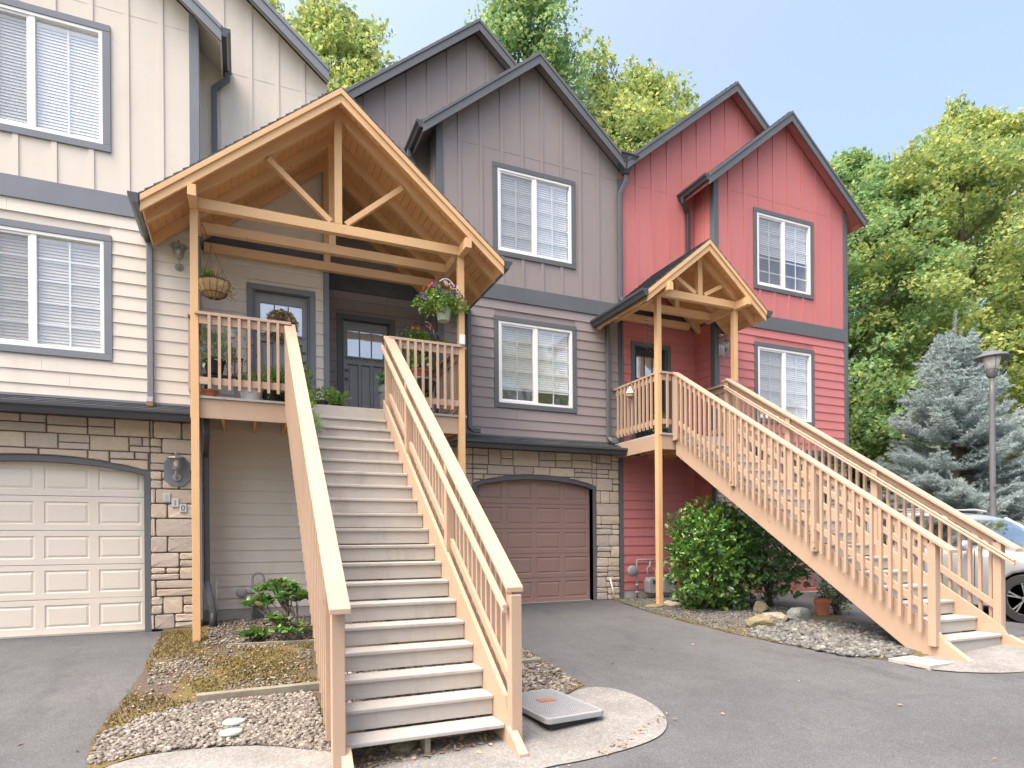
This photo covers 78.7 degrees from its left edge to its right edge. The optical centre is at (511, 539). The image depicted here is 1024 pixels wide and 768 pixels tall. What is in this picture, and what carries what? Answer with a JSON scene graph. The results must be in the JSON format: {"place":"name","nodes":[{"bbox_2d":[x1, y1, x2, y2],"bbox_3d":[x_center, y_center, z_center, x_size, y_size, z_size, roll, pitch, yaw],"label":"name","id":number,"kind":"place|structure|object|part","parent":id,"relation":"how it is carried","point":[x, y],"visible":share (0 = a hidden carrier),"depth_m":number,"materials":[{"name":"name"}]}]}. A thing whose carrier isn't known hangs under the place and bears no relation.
{"place":"outdoors","nodes":[
{"label":"outdoors","id":0,"kind":"place"},
{"bbox_2d":[86,689,330,766],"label":"gravel","id":1,"kind":"structure","parent":0,"point":[164,731],"depth_m":5.17,"materials":[{"name":"grey gravel"}]},
{"bbox_2d":[219,728,241,736],"bbox_3d":[-2.284,1.563,5.065,0.180,0.026,0.180,0,0,-23],"label":"stepping disc","id":2,"kind":"object","parent":1,"relation":"on","point":[230,732],"visible":1,"depth_m":5.03,"materials":[{"name":"grey stone"}]},
{"bbox_2d":[222,718,244,725],"bbox_3d":[-2.353,1.541,5.275,0.180,0.026,0.180,0,0,-23],"label":"stepping disc","id":3,"kind":"object","parent":1,"relation":"on","point":[233,722],"visible":1,"depth_m":5.25,"materials":[{"name":"grey stone"}]},
{"bbox_2d":[85,616,584,767],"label":"planting bed soil","id":4,"kind":"structure","parent":0,"point":[143,677],"depth_m":6.55,"materials":[{"name":"brown soil"}]},
{"bbox_2d":[92,630,318,753],"bbox_3d":[-3.087,1.412,6.800,1.926,0.455,3.891,0,0,-23],"label":"moss","id":5,"kind":"object","parent":4,"relation":"on","point":[186,647],"visible":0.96,"depth_m":6.86,"materials":[{"name":"plant"}]},
{"bbox_2d":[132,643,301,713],"bbox_3d":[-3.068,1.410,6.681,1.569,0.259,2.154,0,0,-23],"label":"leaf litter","id":6,"kind":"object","parent":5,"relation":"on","point":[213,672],"visible":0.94,"depth_m":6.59,"materials":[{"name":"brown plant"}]},
{"bbox_2d":[215,580,216,611],"bbox_3d":[-4.320,0.817,9.112,0.030,0.470,0.029,0,0,-23],"label":"vent pipe","id":7,"kind":"object","parent":4,"relation":"on","point":[216,595],"visible":0.88,"depth_m":9.10,"materials":[{"name":"grey plastic"}]},
{"bbox_2d":[132,643,311,716],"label":"gravel","id":8,"kind":"structure","parent":4,"relation":"on","point":[176,661],"depth_m":6.69,"materials":[{"name":"grey gravel"}]},
{"bbox_2d":[236,572,264,619],"bbox_3d":[-3.871,0.891,9.267,0.415,0.816,0.090,0,0,-23],"label":"gas meter","id":9,"kind":"object","parent":4,"relation":"on","point":[241,592],"visible":0.66,"depth_m":9.26,"materials":[{"name":"grey paint"}]},
{"bbox_2d":[238,625,270,641],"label":"rhododendron shrub","id":10,"kind":"object","parent":4,"relation":"on","point":[254,631],"visible":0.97,"depth_m":7.85,"materials":[{"name":"green plant"}]},
{"bbox_2d":[196,681,319,701],"bbox_3d":[-2.301,1.457,6.049,1.355,0.103,0.100,0,0,-19],"label":"timber edging","id":11,"kind":"object","parent":4,"relation":"on","point":[258,691],"visible":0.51,"depth_m":5.96,"materials":[{"name":"brown wood"}]},
{"bbox_2d":[227,639,313,645],"bbox_3d":[-2.946,1.292,7.819,1.139,0.041,0.040,0,0,-16],"label":"timber edging","id":12,"kind":"object","parent":4,"relation":"on","point":[273,642],"visible":0.56,"depth_m":7.79,"materials":[{"name":"brown wood"}]},
{"bbox_2d":[241,577,312,639],"bbox_3d":[-3.052,0.906,8.103,0.908,0.838,0.683,0,0,11],"label":"rhododendron shrub","id":13,"kind":"object","parent":4,"relation":"on","point":[285,588],"visible":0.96,"depth_m":8.07,"materials":[{"name":"green plant"}]},
{"bbox_2d":[203,615,448,644],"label":"gravel","id":14,"kind":"structure","parent":4,"relation":"on","point":[216,633],"depth_m":8.45,"materials":[{"name":"grey gravel"}]},
{"bbox_2d":[345,648,579,731],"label":"gravel","id":15,"kind":"structure","parent":4,"relation":"on","point":[530,677],"depth_m":6.33,"materials":[{"name":"grey gravel"}]},
{"bbox_2d":[522,657,541,663],"bbox_3d":[-0.093,1.381,6.926,0.902,0.076,0.090,0,0,-21],"label":"timber edging","id":16,"kind":"object","parent":4,"relation":"on","point":[538,659],"visible":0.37,"depth_m":7.01,"materials":[{"name":"wood"}]},
{"bbox_2d":[522,647,561,671],"bbox_3d":[0.240,1.404,6.814,0.619,0.190,2.129,0,0,-6],"label":"moss","id":17,"kind":"object","parent":4,"relation":"on","point":[541,661],"visible":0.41,"depth_m":7.02,"materials":[{"name":"green plant"}]},
{"bbox_2d":[0,592,1023,767],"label":"road","id":18,"kind":"structure","parent":0,"point":[61,697],"depth_m":5.79,"materials":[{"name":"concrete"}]},
{"bbox_2d":[0,0,329,638],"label":"townhouse","id":19,"kind":"structure","parent":18,"relation":"on","point":[106,106],"depth_m":8.30,"materials":[{"name":"beige paint"}]},
{"bbox_2d":[0,0,110,152],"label":"window","id":20,"kind":"structure","parent":19,"relation":"in","point":[55,66],"depth_m":8.03,"materials":[{"name":"glass"}]},
{"bbox_2d":[0,218,112,360],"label":"window","id":21,"kind":"structure","parent":19,"relation":"in","point":[56,282],"depth_m":8.01,"materials":[{"name":"glass"}]},
{"bbox_2d":[0,462,144,636],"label":"garage door","id":22,"kind":"structure","parent":19,"relation":"in","point":[60,505],"depth_m":8.12,"materials":[{"name":"beige paint"}]},
{"bbox_2d":[247,282,315,401],"bbox_3d":[-3.554,-2.853,9.636,0.990,2.040,0.166,0,0,-23],"label":"door","id":23,"kind":"structure","parent":19,"relation":"in","point":[257,294],"depth_m":9.66,"materials":[{"name":"paint"}]},
{"bbox_2d":[266,308,298,339],"bbox_3d":[-3.514,-3.305,9.558,0.507,0.489,0.241,0,0,-23],"label":"door wreath","id":24,"kind":"object","parent":19,"relation":"attached to","point":[281,313],"depth_m":9.54,"materials":[{"name":"brown plant"}]},
{"bbox_2d":[127,87,511,640],"bbox_3d":[-2.731,-2.342,9.415,4.910,7.325,2.510,0,0,-23],"label":"porch canopy","id":25,"kind":"object","parent":18,"relation":"on","point":[388,202],"visible":0.96,"depth_m":8.83,"materials":[{"name":"wood"}]},
{"bbox_2d":[199,225,236,303],"bbox_3d":[-3.949,-3.687,8.349,0.505,0.991,0.431,0,0,-23],"label":"hanging basket","id":26,"kind":"object","parent":25,"relation":"hanging from","point":[213,286],"visible":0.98,"depth_m":8.25,"materials":[{"name":"brown wicker"}]},
{"bbox_2d":[411,278,469,322],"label":"hanging petunias","id":27,"kind":"object","parent":25,"relation":"hanging from","point":[441,308],"visible":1,"depth_m":9.11,"materials":[{"name":"green plant"}]},
{"bbox_2d":[459,334,464,344],"bbox_3d":[-0.739,-2.964,9.251,0.085,0.150,0.045,0,0,-23],"label":"outlet cover","id":28,"kind":"object","parent":25,"relation":"attached to","point":[461,339],"visible":1,"depth_m":9.23,"materials":[{"name":"white plastic"}]},
{"bbox_2d":[187,310,528,767],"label":"porch staircase","id":29,"kind":"structure","parent":18,"relation":"on","point":[358,463],"depth_m":5.89,"materials":[{"name":"grey paint"}]},
{"bbox_2d":[200,389,218,395],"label":"flower pot","id":30,"kind":"object","parent":29,"relation":"on","point":[208,392],"visible":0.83,"depth_m":8.00,"materials":[{"name":"ceramic"}]},
{"bbox_2d":[202,355,243,388],"bbox_3d":[-3.896,-2.181,8.433,0.500,0.692,0.400,0,0,-23],"label":"plant bench","id":31,"kind":"object","parent":29,"relation":"on","point":[216,376],"visible":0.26,"depth_m":8.29,"materials":[{"name":"black metal"}]},
{"bbox_2d":[199,326,236,374],"bbox_3d":[-3.949,-2.497,8.272,0.557,0.623,0.568,0,0,-23],"label":"flower pot","id":32,"kind":"object","parent":31,"relation":"on","point":[204,357],"visible":0.64,"depth_m":8.20,"materials":[{"name":"black metal"}]},
{"bbox_2d":[222,327,237,338],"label":"flower pot","id":33,"kind":"object","parent":29,"relation":"on","point":[234,333],"visible":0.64,"depth_m":8.69,"materials":[{"name":"ceramic"}]},
{"bbox_2d":[232,340,261,397],"bbox_3d":[-3.680,-2.305,8.602,0.458,0.935,0.414,0,0,-23],"label":"flower pot","id":34,"kind":"object","parent":29,"relation":"on","point":[236,393],"visible":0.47,"depth_m":8.49,"materials":[{"name":"grey paint"}]},
{"bbox_2d":[234,372,266,399],"bbox_3d":[-3.486,-2.034,8.283,0.452,0.390,0.321,0,0,-23],"label":"flower pot","id":35,"kind":"object","parent":29,"relation":"on","point":[252,394],"visible":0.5,"depth_m":8.19,"materials":[{"name":"ceramic"}]},
{"bbox_2d":[253,364,284,400],"bbox_3d":[-3.256,-2.100,8.396,0.440,0.542,0.442,0,0,8],"label":"flower pot","id":36,"kind":"object","parent":29,"relation":"on","point":[272,396],"visible":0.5,"depth_m":8.34,"materials":[{"name":"black metal"}]},
{"bbox_2d":[266,364,284,401],"bbox_3d":[-3.159,-2.132,8.568,0.448,0.582,0.425,0,0,-23],"label":"flower pot","id":37,"kind":"object","parent":29,"relation":"on","point":[282,397],"visible":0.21,"depth_m":8.49,"materials":[{"name":"black plant"}]},
{"bbox_2d":[303,363,316,403],"bbox_3d":[-2.867,-2.149,8.633,0.330,0.612,0.302,0,0,-38],"label":"flower pot","id":38,"kind":"object","parent":29,"relation":"on","point":[307,381],"visible":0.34,"depth_m":8.63,"materials":[{"name":"green plant"}]},
{"bbox_2d":[308,390,317,407],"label":"flower pot","id":39,"kind":"object","parent":29,"relation":"on","point":[313,401],"visible":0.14,"depth_m":7.87,"materials":[{"name":"grey paint"}]},
{"bbox_2d":[312,407,326,438],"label":"potted plant","id":40,"kind":"object","parent":29,"relation":"on","point":[318,423],"visible":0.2,"depth_m":7.40,"materials":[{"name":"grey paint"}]},
{"bbox_2d":[310,386,331,404],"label":"potted plant","id":41,"kind":"object","parent":29,"relation":"on","point":[321,401],"visible":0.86,"depth_m":8.65,"materials":[{"name":"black plant"}]},
{"bbox_2d":[325,385,351,405],"bbox_3d":[-2.455,-1.960,8.785,0.365,0.357,0.336,0,0,8],"label":"potted plant","id":42,"kind":"object","parent":29,"relation":"on","point":[336,398],"visible":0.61,"depth_m":8.71,"materials":[{"name":"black plant"}]},
{"bbox_2d":[376,368,384,408],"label":"flower pot","id":43,"kind":"object","parent":29,"relation":"on","point":[381,385],"visible":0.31,"depth_m":9.69,"materials":[{"name":"grey plant"}]},
{"bbox_2d":[417,376,435,412],"bbox_3d":[-1.459,-2.168,9.779,0.620,0.630,0.620,0,0,-23],"label":"patio table","id":44,"kind":"object","parent":29,"relation":"on","point":[419,380],"visible":0.25,"depth_m":9.61,"materials":[{"name":"grey paint"}]},
{"bbox_2d":[405,350,435,376],"bbox_3d":[-1.446,-2.763,9.728,0.497,0.554,0.505,0,0,-23],"label":"flower pot","id":45,"kind":"object","parent":44,"relation":"on","point":[419,371],"visible":0.56,"depth_m":9.65,"materials":[{"name":"ceramic"}]},
{"bbox_2d":[106,687,666,767],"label":"concrete apron","id":46,"kind":"object","parent":18,"relation":"on","point":[625,716],"visible":0.78,"depth_m":4.73,"materials":[{"name":"grey concrete"}]},
{"bbox_2d":[389,740,417,752],"bbox_3d":[-0.827,1.584,4.770,0.225,0.130,0.173,0,0,-23],"label":"rock","id":47,"kind":"object","parent":46,"relation":"on","point":[405,746],"visible":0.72,"depth_m":4.71,"materials":[{"name":"grey stone"}]},
{"bbox_2d":[352,730,495,767],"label":"leaf litter","id":48,"kind":"object","parent":46,"relation":"on","point":[435,742],"visible":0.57,"depth_m":4.73,"materials":[{"name":"brown plant"}]},
{"bbox_2d":[522,689,602,730],"bbox_3d":[0.335,1.577,5.509,0.570,0.308,0.880,0,0,-27],"label":"valve box","id":49,"kind":"object","parent":46,"relation":"on","point":[550,709],"visible":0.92,"depth_m":5.26,"materials":[{"name":"grey paint"}]},
{"bbox_2d":[286,18,639,603],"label":"townhouse","id":50,"kind":"structure","parent":18,"relation":"on","point":[511,158],"depth_m":11.48,"materials":[{"name":"grey paint"}]},
{"bbox_2d":[337,312,394,408],"bbox_3d":[-2.552,-2.861,10.911,1.000,2.040,0.166,0,0,-23],"label":"door","id":51,"kind":"structure","parent":50,"relation":"in","point":[359,350],"depth_m":10.91,"materials":[{"name":"grey paint"}]},
{"bbox_2d":[395,316,447,359],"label":"hanging petunias","id":52,"kind":"object","parent":50,"relation":"hanging from","point":[414,333],"visible":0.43,"depth_m":9.90,"materials":[{"name":"green plant"}]},
{"bbox_2d":[476,480,589,602],"bbox_3d":[0.406,0.021,11.638,2.370,2.294,0.040,0,0,-23],"label":"garage door","id":53,"kind":"structure","parent":50,"relation":"in","point":[539,503],"depth_m":11.70,"materials":[{"name":"brown paint"}]},
{"bbox_2d":[492,161,575,269],"bbox_3d":[0.331,-5.942,11.713,1.680,1.660,0.536,0,0,-23],"label":"window","id":54,"kind":"structure","parent":50,"relation":"in","point":[534,213],"depth_m":11.55,"materials":[{"name":"white glass"}]},
{"bbox_2d":[493,315,576,413],"bbox_3d":[0.350,-3.204,11.713,1.680,1.643,0.536,0,0,-23],"label":"window","id":55,"kind":"structure","parent":50,"relation":"in","point":[535,362],"depth_m":11.58,"materials":[{"name":"grey paint"}]},
{"bbox_2d":[17,620,994,758],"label":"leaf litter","id":56,"kind":"object","parent":18,"relation":"on","point":[479,751],"visible":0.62,"depth_m":5.34,"materials":[{"name":"brown plant"}]},
{"bbox_2d":[556,712,667,767],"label":"leaf litter","id":57,"kind":"object","parent":18,"relation":"on","point":[627,738],"visible":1,"depth_m":4.84,"materials":[{"name":"brown plant"}]},
{"bbox_2d":[493,81,869,597],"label":"townhouse","id":58,"kind":"structure","parent":18,"relation":"on","point":[775,213],"depth_m":12.86,"materials":[{"name":"red paint"}]},
{"bbox_2d":[631,341,671,439],"bbox_3d":[2.759,-2.899,12.529,0.955,2.040,0.166,0,0,-23],"label":"door","id":59,"kind":"structure","parent":58,"relation":"in","point":[641,366],"depth_m":12.56,"materials":[{"name":"grey paint"}]},
{"bbox_2d":[590,239,772,604],"bbox_3d":[3.158,-2.028,11.702,2.870,6.493,1.783,0,0,-23],"label":"porch canopy","id":60,"kind":"object","parent":58,"relation":"attached to","point":[701,283],"visible":0.97,"depth_m":11.25,"materials":[{"name":"wood"}]},
{"bbox_2d":[644,319,650,358],"bbox_3d":[2.518,-3.807,11.577,0.131,0.920,0.120,0,0,-23],"label":"wind chime","id":61,"kind":"object","parent":60,"relation":"hanging from","point":[647,320],"visible":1,"depth_m":11.57,"materials":[{"name":"silver metal"}]},
{"bbox_2d":[719,334,723,362],"bbox_3d":[4.066,-3.868,12.114,0.110,0.880,0.110,0,0,-23],"label":"wind chime","id":62,"kind":"object","parent":60,"relation":"hanging from","point":[720,345],"visible":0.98,"depth_m":12.09,"materials":[{"name":"silver metal"}]},
{"bbox_2d":[742,512,820,593],"bbox_3d":[5.683,-0.002,13.240,2.370,2.264,0.040,0,0,-23],"label":"garage door","id":63,"kind":"structure","parent":58,"relation":"in","point":[800,587],"depth_m":13.42,"materials":[{"name":"red paint"}]},
{"bbox_2d":[753,207,813,299],"bbox_3d":[5.608,-5.980,13.316,1.680,1.660,0.536,0,0,-23],"label":"window","id":64,"kind":"structure","parent":58,"relation":"in","point":[783,245],"depth_m":13.27,"materials":[{"name":"grey paint"}]},
{"bbox_2d":[754,341,814,426],"bbox_3d":[5.627,-3.242,13.316,1.680,1.643,0.536,0,0,-23],"label":"window","id":65,"kind":"structure","parent":58,"relation":"in","point":[784,376],"depth_m":13.22,"materials":[{"name":"grey paint"}]},
{"bbox_2d":[613,371,1023,662],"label":"porch staircase","id":66,"kind":"structure","parent":18,"relation":"on","point":[804,523],"depth_m":8.31,"materials":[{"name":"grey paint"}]},
{"bbox_2d":[625,382,633,397],"bbox_3d":[2.183,-2.771,11.538,0.170,0.293,0.166,0,0,-23],"label":"bird feeder","id":67,"kind":"object","parent":66,"relation":"attached to","point":[629,393],"visible":1,"depth_m":11.49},
{"bbox_2d":[652,412,671,432],"bbox_3d":[2.721,-2.092,11.356,0.358,0.450,0.378,0,0,15],"label":"flower pot","id":68,"kind":"object","parent":66,"relation":"on","point":[664,430],"visible":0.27,"depth_m":11.28,"materials":[{"name":"black metal"}]},
{"bbox_2d":[815,575,852,614],"bbox_3d":[5.126,0.722,9.886,0.712,0.985,0.697,0,0,-23],"label":"shrub","id":69,"kind":"object","parent":18,"relation":"on","point":[836,604],"visible":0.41,"depth_m":9.83,"materials":[{"name":"green plant"}]},
{"bbox_2d":[812,508,1023,622],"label":"parked car","id":70,"kind":"object","parent":18,"relation":"on","point":[1009,529],"visible":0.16,"depth_m":9.53,"materials":[{"name":"silver metal"}]},
{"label":"windows","id":71,"kind":"part","parent":70,"relation":"part of","materials":[{"name":"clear glass"}]},
{"bbox_2d":[888,656,953,669],"bbox_3d":[4.344,1.311,6.636,0.380,0.055,0.450,0,0,-23],"label":"meter lid","id":72,"kind":"object","parent":18,"relation":"on","point":[927,663],"visible":0.89,"depth_m":6.58,"materials":[{"name":"concrete"}]},
{"bbox_2d":[904,637,1023,672],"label":"concrete apron","id":73,"kind":"object","parent":18,"relation":"on","point":[1001,658],"visible":0.73,"depth_m":6.56,"materials":[{"name":"grey concrete"}]},
{"bbox_2d":[973,349,1010,516],"bbox_3d":[9.243,-1.266,11.999,0.580,4.810,0.580,0,0,-23],"label":"lamp post","id":74,"kind":"object","parent":18,"relation":"on","point":[990,359],"visible":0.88,"depth_m":11.96,"materials":[{"name":"grey metal"}]},
{"bbox_2d":[276,0,1023,455],"label":"sky","id":75,"kind":"structure","parent":0,"point":[857,73],"materials":[{"name":"blue"}]},
{"bbox_2d":[620,595,811,635],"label":"gravel","id":76,"kind":"structure","parent":0,"point":[731,613],"depth_m":10.07,"materials":[{"name":"grey gravel"}]},
{"bbox_2d":[614,598,948,659],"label":"planting bed soil","id":77,"kind":"structure","parent":0,"point":[828,618],"depth_m":9.32,"materials":[{"name":"brown soil"}]},
{"bbox_2d":[609,578,615,598],"bbox_3d":[1.942,0.957,12.043,0.132,0.447,0.032,0,0,-12],"label":"vent pipe","id":78,"kind":"object","parent":77,"relation":"on","point":[612,588],"visible":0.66,"depth_m":12.03,"materials":[{"name":"white plastic"}]},
{"bbox_2d":[627,558,674,597],"bbox_3d":[2.708,0.762,12.184,1.040,0.779,0.199,0,0,-23],"label":"gas meter","id":79,"kind":"object","parent":77,"relation":"on","point":[649,583],"visible":0.75,"depth_m":12.12,"materials":[{"name":"grey paint"}]},
{"bbox_2d":[646,603,663,607],"bbox_3d":[2.488,1.155,10.856,0.275,0.096,0.349,0,0,31],"label":"rock","id":80,"kind":"object","parent":77,"relation":"on","point":[653,605],"visible":0.75,"depth_m":10.77,"materials":[{"name":"beige stone"}]},
{"bbox_2d":[663,600,682,607],"bbox_3d":[2.801,1.138,10.881,0.332,0.180,0.251,0,0,-23],"label":"rock","id":81,"kind":"object","parent":77,"relation":"on","point":[669,603],"visible":0.71,"depth_m":10.80,"materials":[{"name":"beige stone"}]},
{"bbox_2d":[679,596,700,609],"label":"shrub","id":82,"kind":"object","parent":77,"relation":"on","point":[695,599],"visible":0.58,"depth_m":10.54,"materials":[{"name":"green plant"}]},
{"bbox_2d":[663,495,774,610],"bbox_3d":[3.470,0.251,10.641,1.998,2.028,1.545,0,0,-23],"label":"photinia shrub","id":83,"kind":"object","parent":77,"relation":"on","point":[726,575],"visible":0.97,"depth_m":10.30,"materials":[{"name":"green plant"}]},
{"bbox_2d":[630,602,887,658],"bbox_3d":[3.040,1.219,9.031,0.667,0.199,5.012,0,0,-23],"label":"moss","id":84,"kind":"object","parent":77,"relation":"on","point":[683,620],"visible":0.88,"depth_m":9.17,"materials":[{"name":"green plant"}]},
{"bbox_2d":[746,614,774,627],"bbox_3d":[3.500,1.188,8.826,0.406,0.271,0.311,0,0,7],"label":"rock","id":85,"kind":"object","parent":77,"relation":"on","point":[756,620],"visible":0.7,"depth_m":8.71,"materials":[{"name":"beige stone"}]},
{"bbox_2d":[753,601,768,611],"bbox_3d":[4.053,1.126,10.182,0.253,0.261,0.244,0,0,-23],"label":"rock","id":86,"kind":"object","parent":77,"relation":"on","point":[760,606],"visible":0.72,"depth_m":10.12,"materials":[{"name":"beige stone"}]},
{"bbox_2d":[726,514,815,606],"bbox_3d":[4.413,0.304,10.784,1.573,1.798,1.554,0,0,-23],"label":"photinia shrub","id":87,"kind":"object","parent":77,"relation":"on","point":[781,556],"visible":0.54,"depth_m":10.42,"materials":[{"name":"green plant"}]},
{"bbox_2d":[762,612,786,621],"bbox_3d":[3.840,1.178,9.130,0.380,0.256,0.332,0,0,9],"label":"rock","id":88,"kind":"object","parent":77,"relation":"on","point":[778,616],"visible":0.51,"depth_m":8.99,"materials":[{"name":"beige stone"}]},
{"bbox_2d":[787,607,811,620],"bbox_3d":[4.212,1.142,9.177,0.376,0.307,0.240,0,0,-23],"label":"rock","id":89,"kind":"object","parent":77,"relation":"on","point":[798,613],"visible":0.66,"depth_m":9.08,"materials":[{"name":"grey stone"}]},
{"bbox_2d":[813,598,831,614],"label":"flower pot","id":90,"kind":"object","parent":77,"relation":"on","point":[822,606],"visible":0.99,"depth_m":9.65,"materials":[{"name":"ceramic"}]},
{"bbox_2d":[750,619,921,658],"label":"gravel","id":91,"kind":"structure","parent":0,"point":[852,639],"depth_m":7.80,"materials":[{"name":"grey gravel"}]},
{"label":"ground","id":92,"kind":"structure","parent":0,"visible":0},
{"bbox_2d":[267,0,400,91],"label":"maple tree","id":93,"kind":"object","parent":92,"relation":"on","point":[330,35],"visible":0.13,"depth_m":24.11,"materials":[{"name":"green plant"}]},
{"bbox_2d":[460,0,599,117],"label":"maple tree","id":94,"kind":"object","parent":92,"relation":"on","point":[510,25],"visible":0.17,"depth_m":22.48,"materials":[{"name":"green plant"}]},
{"bbox_2d":[849,184,1023,513],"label":"maple tree","id":95,"kind":"object","parent":92,"relation":"on","point":[976,277],"visible":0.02,"depth_m":31.50,"materials":[{"name":"green plant"}]},
{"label":"lawn","id":96,"kind":"structure","parent":0,"visible":0},
{"bbox_2d":[574,27,701,152],"bbox_3d":[5.825,-9.368,25.613,8.788,21.202,9.026,0,0,-23],"label":"maple tree","id":97,"kind":"object","parent":96,"relation":"on","point":[638,106],"visible":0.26,"depth_m":24.05,"materials":[{"name":"green plant"}]},
{"bbox_2d":[848,329,902,477],"bbox_3d":[14.278,-6.544,35.872,16.450,15.674,16.366,0,0,21],"label":"maple tree","id":98,"kind":"object","parent":96,"relation":"on","point":[850,341],"depth_m":27.79,"materials":[{"name":"green plant"}]},
{"bbox_2d":[828,146,1023,537],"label":"maple tree","id":99,"kind":"object","parent":96,"relation":"on","point":[859,173],"visible":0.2,"depth_m":25.27,"materials":[{"name":"green plant"}]},
{"bbox_2d":[847,89,1023,494],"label":"maple tree","id":100,"kind":"object","parent":96,"relation":"on","point":[962,150],"visible":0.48,"depth_m":24.86,"materials":[{"name":"green plant"}]},
{"bbox_2d":[867,310,1023,542],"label":"spruce tree","id":101,"kind":"object","parent":96,"relation":"on","point":[952,410],"visible":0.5,"depth_m":15.34,"materials":[{"name":"green plant"}]}
]}

